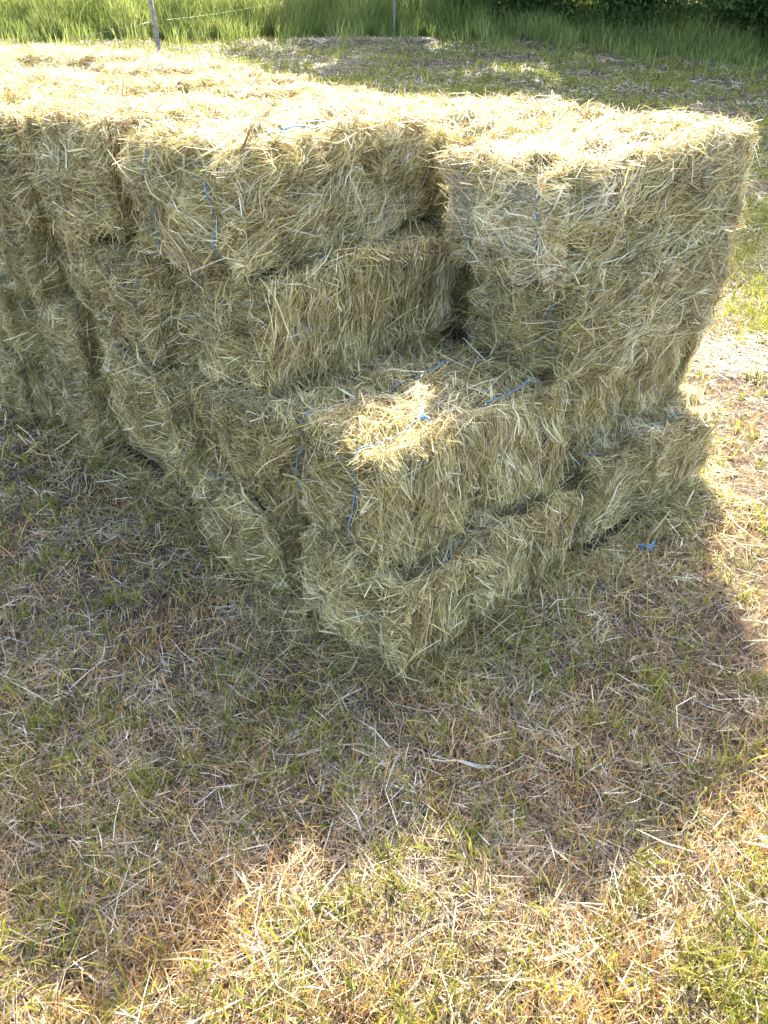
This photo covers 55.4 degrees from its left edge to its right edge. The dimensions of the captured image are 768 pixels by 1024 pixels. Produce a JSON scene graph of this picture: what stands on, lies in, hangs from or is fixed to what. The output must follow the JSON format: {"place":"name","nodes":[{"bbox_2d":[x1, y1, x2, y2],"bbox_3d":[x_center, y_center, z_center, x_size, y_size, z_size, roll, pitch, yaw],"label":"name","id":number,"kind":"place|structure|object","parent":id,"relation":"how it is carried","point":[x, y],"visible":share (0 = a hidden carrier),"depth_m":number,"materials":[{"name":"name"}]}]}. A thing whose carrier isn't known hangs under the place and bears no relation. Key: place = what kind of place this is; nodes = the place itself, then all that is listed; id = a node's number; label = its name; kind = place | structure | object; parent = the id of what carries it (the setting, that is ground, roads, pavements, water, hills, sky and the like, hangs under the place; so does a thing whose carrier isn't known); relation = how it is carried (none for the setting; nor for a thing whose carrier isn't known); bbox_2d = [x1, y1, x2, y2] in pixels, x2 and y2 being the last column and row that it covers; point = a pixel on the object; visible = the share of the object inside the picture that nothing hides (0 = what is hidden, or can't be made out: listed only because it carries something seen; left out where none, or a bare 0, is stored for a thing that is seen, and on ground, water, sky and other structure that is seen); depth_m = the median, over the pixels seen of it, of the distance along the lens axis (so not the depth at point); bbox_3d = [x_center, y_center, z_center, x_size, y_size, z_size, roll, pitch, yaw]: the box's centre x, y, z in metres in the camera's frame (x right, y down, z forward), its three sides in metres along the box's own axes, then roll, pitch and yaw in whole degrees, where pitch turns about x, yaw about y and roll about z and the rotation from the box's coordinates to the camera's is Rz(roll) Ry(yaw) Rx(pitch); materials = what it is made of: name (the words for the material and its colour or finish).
{"place":"outdoors","nodes":[
{"label":"outdoors","id":0,"kind":"place"},
{"bbox_2d":[0,1,767,1023],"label":"ground","id":1,"kind":"structure","parent":0,"point":[384,701],"depth_m":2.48,"materials":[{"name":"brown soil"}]},
{"bbox_2d":[0,343,58,425],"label":"hay bale","id":2,"kind":"object","parent":1,"relation":"on","point":[22,388],"visible":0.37,"depth_m":3.70},
{"bbox_2d":[0,262,48,366],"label":"hay bale","id":3,"kind":"object","parent":2,"relation":"on","point":[17,328],"visible":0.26,"depth_m":3.48},
{"bbox_2d":[36,351,130,454],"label":"hay bale","id":4,"kind":"object","parent":1,"relation":"on","point":[84,410],"visible":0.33,"depth_m":3.47},
{"bbox_2d":[16,285,107,384],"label":"hay bale","id":5,"kind":"object","parent":4,"relation":"on","point":[64,326],"visible":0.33,"depth_m":3.29},
{"bbox_2d":[0,210,73,315],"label":"hay bale","id":6,"kind":"object","parent":5,"relation":"on","point":[28,265],"visible":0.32,"depth_m":3.17},
{"bbox_2d":[0,69,181,106],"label":"hay bale","id":7,"kind":"object","parent":6,"relation":"on","point":[75,87],"visible":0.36,"depth_m":3.21},
{"bbox_2d":[107,386,168,472],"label":"hay bale","id":8,"kind":"object","parent":1,"relation":"on","point":[135,445],"visible":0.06,"depth_m":3.44},
{"bbox_2d":[88,310,119,380],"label":"hay bale","id":9,"kind":"object","parent":8,"relation":"on","point":[100,333],"visible":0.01,"depth_m":3.17},
{"bbox_2d":[41,225,126,321],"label":"hay bale","id":10,"kind":"object","parent":9,"relation":"on","point":[73,261],"visible":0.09,"depth_m":3.00},
{"bbox_2d":[0,85,235,249],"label":"hay bale","id":11,"kind":"object","parent":10,"relation":"on","point":[17,204],"visible":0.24,"depth_m":2.68},
{"bbox_2d":[5,83,307,247],"bbox_3d":[-0.745,-1.302,2.742,0.648,0.533,1.101,24,40,35],"label":"hay bale","id":12,"kind":"object","parent":10,"relation":"on","point":[75,172],"visible":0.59,"depth_m":2.43},
{"bbox_2d":[155,453,215,504],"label":"hay bale","id":13,"kind":"object","parent":1,"relation":"on","point":[182,481],"visible":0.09,"depth_m":3.14},
{"bbox_2d":[97,339,210,480],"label":"hay bale","id":14,"kind":"object","parent":13,"relation":"on","point":[158,416],"visible":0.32,"depth_m":2.65},
{"bbox_2d":[69,229,191,376],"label":"hay bale","id":15,"kind":"object","parent":14,"relation":"on","point":[135,301],"visible":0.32,"depth_m":2.54},
{"bbox_2d":[36,0,395,53],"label":"wire fence","id":16,"kind":"object","parent":1,"relation":"on","point":[156,34],"visible":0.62,"depth_m":9.19,"materials":[{"name":"grey metal"}]},
{"bbox_2d":[187,463,319,602],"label":"hay bale","id":17,"kind":"object","parent":1,"relation":"on","point":[240,526],"visible":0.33,"depth_m":2.58},
{"bbox_2d":[175,327,487,532],"bbox_3d":[-0.151,-0.401,2.707,1.096,0.536,0.638,-25,41,-33],"label":"hay bale","id":18,"kind":"object","parent":17,"relation":"on","point":[247,444],"visible":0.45,"depth_m":2.40},
{"bbox_2d":[166,216,469,406],"bbox_3d":[-0.200,-0.754,2.636,0.663,0.573,1.106,27,42,35],"label":"hay bale","id":19,"kind":"object","parent":18,"relation":"on","point":[337,309],"visible":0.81,"depth_m":2.38},
{"bbox_2d":[106,88,446,294],"bbox_3d":[-0.307,-1.120,2.490,0.648,0.548,1.169,23,40,30],"label":"hay bale","id":20,"kind":"object","parent":19,"relation":"on","point":[271,187],"visible":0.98,"depth_m":2.22},
{"bbox_2d":[285,35,439,53],"bbox_3d":[-0.498,-11.070,17.222,3.669,0.412,2.971,0,34,0],"label":"raked hay windrow","id":21,"kind":"object","parent":1,"relation":"on","point":[324,42],"visible":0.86,"depth_m":17.06,"materials":[{"name":"beige plant"}]},
{"bbox_2d":[0,180,767,1023],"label":"loose hay","id":22,"kind":"object","parent":1,"relation":"on","point":[460,906],"visible":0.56,"depth_m":1.88},
{"bbox_2d":[0,207,767,1023],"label":"dry stubble","id":23,"kind":"object","parent":1,"relation":"on","point":[316,853],"visible":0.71,"depth_m":1.89,"materials":[{"name":"beige plant"}]},
{"bbox_2d":[0,390,767,794],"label":"fallen hay","id":24,"kind":"object","parent":1,"relation":"on","point":[648,518],"visible":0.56,"depth_m":2.74},
{"bbox_2d":[0,30,767,338],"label":"field grass","id":25,"kind":"structure","parent":1,"relation":"on","point":[672,62],"depth_m":13.63,"materials":[{"name":"plant"}]},
{"bbox_2d":[0,36,767,379],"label":"mown hay","id":26,"kind":"object","parent":1,"relation":"on","point":[710,338],"visible":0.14,"depth_m":12.68},
{"bbox_2d":[290,476,591,688],"bbox_3d":[0.201,0.156,2.554,1.015,0.540,0.636,-27,42,-34],"label":"hay bale","id":27,"kind":"object","parent":1,"relation":"on","point":[401,617],"visible":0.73,"depth_m":2.30},
{"bbox_2d":[276,337,592,581],"bbox_3d":[0.144,-0.223,2.450,0.977,0.543,0.673,-23,40,-31],"label":"hay bale","id":28,"kind":"object","parent":27,"relation":"on","point":[429,452],"visible":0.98,"depth_m":2.24},
{"bbox_2d":[505,0,551,19],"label":"shrub","id":29,"kind":"object","parent":1,"relation":"on","point":[521,5],"visible":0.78,"depth_m":18.39,"materials":[{"name":"green plant"}]},
{"bbox_2d":[443,0,767,47],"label":"undergrowth","id":30,"kind":"object","parent":1,"relation":"on","point":[680,3],"visible":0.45,"depth_m":16.85,"materials":[{"name":"green plant"}]},
{"bbox_2d":[598,0,668,31],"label":"shrub","id":31,"kind":"object","parent":1,"relation":"on","point":[614,10],"visible":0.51,"depth_m":17.06,"materials":[{"name":"green plant"}]},
{"bbox_2d":[552,380,733,551],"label":"hay bale","id":32,"kind":"object","parent":1,"relation":"on","point":[633,465],"visible":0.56,"depth_m":2.92},
{"bbox_2d":[480,326,711,454],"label":"hay bale","id":33,"kind":"object","parent":32,"relation":"on","point":[602,405],"visible":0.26,"depth_m":2.87},
{"bbox_2d":[457,227,743,392],"bbox_3d":[0.817,-0.826,2.762,1.123,0.523,0.662,-24,41,-31],"label":"hay bale","id":34,"kind":"object","parent":33,"relation":"on","point":[595,323],"visible":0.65,"depth_m":2.52},
{"bbox_2d":[426,100,766,306],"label":"hay bale","id":35,"kind":"object","parent":34,"relation":"on","point":[555,206],"visible":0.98,"depth_m":2.38},
{"bbox_2d":[634,541,655,550],"bbox_3d":[1.028,0.134,2.863,0.086,0.027,0.057,0,34,0],"label":"twine scrap","id":36,"kind":"object","parent":1,"relation":"on","point":[645,545],"visible":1,"depth_m":2.85,"materials":[{"name":"blue plastic"}]},
{"bbox_2d":[701,0,767,39],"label":"shrub","id":37,"kind":"object","parent":1,"relation":"on","point":[730,14],"visible":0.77,"depth_m":15.63,"materials":[{"name":"green plant"}]},
{"bbox_2d":[0,0,767,83],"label":"tall grass","id":38,"kind":"structure","parent":0,"point":[40,21],"depth_m":17.95,"materials":[{"name":"green plant"}]},
{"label":"hay bale","id":39,"kind":"object","parent":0,"visible":0},
{"bbox_2d":[0,61,138,89],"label":"hay bale","id":40,"kind":"object","parent":39,"relation":"on","point":[49,75],"visible":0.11,"depth_m":3.47},
{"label":"hay bale","id":41,"kind":"object","parent":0,"visible":0},
{"bbox_2d":[0,56,88,77],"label":"hay bale","id":42,"kind":"object","parent":41,"relation":"on","point":[6,67],"visible":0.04,"depth_m":3.86},
{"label":"hay bale","id":43,"kind":"object","parent":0,"visible":0},
{"bbox_2d":[0,53,26,68],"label":"hay bale","id":44,"kind":"object","parent":43,"relation":"on","point":[6,62],"visible":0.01,"depth_m":4.44},
{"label":"hay bale","id":45,"kind":"object","parent":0,"visible":0},
{"bbox_2d":[435,317,485,359],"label":"hay bale","id":46,"kind":"object","parent":45,"relation":"on","point":[460,334],"depth_m":3.04},
{"bbox_2d":[400,210,475,335],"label":"hay bale","id":47,"kind":"object","parent":46,"relation":"on","point":[466,280],"visible":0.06,"depth_m":2.87},
{"bbox_2d":[386,84,618,228],"bbox_3d":[0.480,-1.463,3.072,0.658,0.546,1.095,32,47,33],"label":"hay bale","id":48,"kind":"object","parent":47,"relation":"on","point":[459,125],"visible":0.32,"depth_m":2.84},
{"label":"hay bale","id":49,"kind":"object","parent":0,"visible":0},
{"bbox_2d":[303,84,513,116],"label":"hay bale","id":50,"kind":"object","parent":49,"relation":"on","point":[413,104],"visible":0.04,"depth_m":3.24},
{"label":"hay bale","id":51,"kind":"object","parent":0,"visible":0},
{"bbox_2d":[243,86,405,105],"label":"hay bale","id":52,"kind":"object","parent":51,"relation":"on","point":[343,95],"visible":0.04,"depth_m":3.58},
{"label":"hay bale","id":53,"kind":"object","parent":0,"visible":0},
{"bbox_2d":[191,75,381,102],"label":"hay bale","id":54,"kind":"object","parent":53,"relation":"on","point":[240,89],"visible":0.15,"depth_m":3.71},
{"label":"hay bale","id":55,"kind":"object","parent":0,"visible":0},
{"bbox_2d":[84,49,267,79],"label":"hay bale","id":56,"kind":"object","parent":55,"relation":"on","point":[143,65],"visible":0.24,"depth_m":4.28},
{"bbox_2d":[125,60,315,96],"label":"hay bale","id":57,"kind":"object","parent":55,"relation":"on","point":[199,80],"visible":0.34,"depth_m":4.00},
{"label":"hay bale","id":58,"kind":"object","parent":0,"visible":0},
{"bbox_2d":[41,45,209,70],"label":"hay bale","id":59,"kind":"object","parent":58,"relation":"on","point":[70,60],"visible":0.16,"depth_m":4.47},
{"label":"hay bale","id":60,"kind":"object","parent":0,"visible":0},
{"bbox_2d":[10,44,172,68],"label":"hay bale","id":61,"kind":"object","parent":60,"relation":"on","point":[31,58],"visible":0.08,"depth_m":4.71},
{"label":"hay bale","id":62,"kind":"object","parent":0,"visible":0},
{"bbox_2d":[0,41,116,57],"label":"hay bale","id":63,"kind":"object","parent":62,"relation":"on","point":[2,53],"visible":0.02,"depth_m":5.43},
{"bbox_2d":[1,41,146,61],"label":"hay bale","id":64,"kind":"object","parent":62,"relation":"on","point":[6,55],"visible":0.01,"depth_m":5.16},
{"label":"hay bale","id":65,"kind":"object","parent":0,"visible":0},
{"bbox_2d":[0,41,86,51],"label":"hay bale","id":66,"kind":"object","parent":65,"relation":"on","point":[37,46],"visible":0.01,"depth_m":5.88}
]}

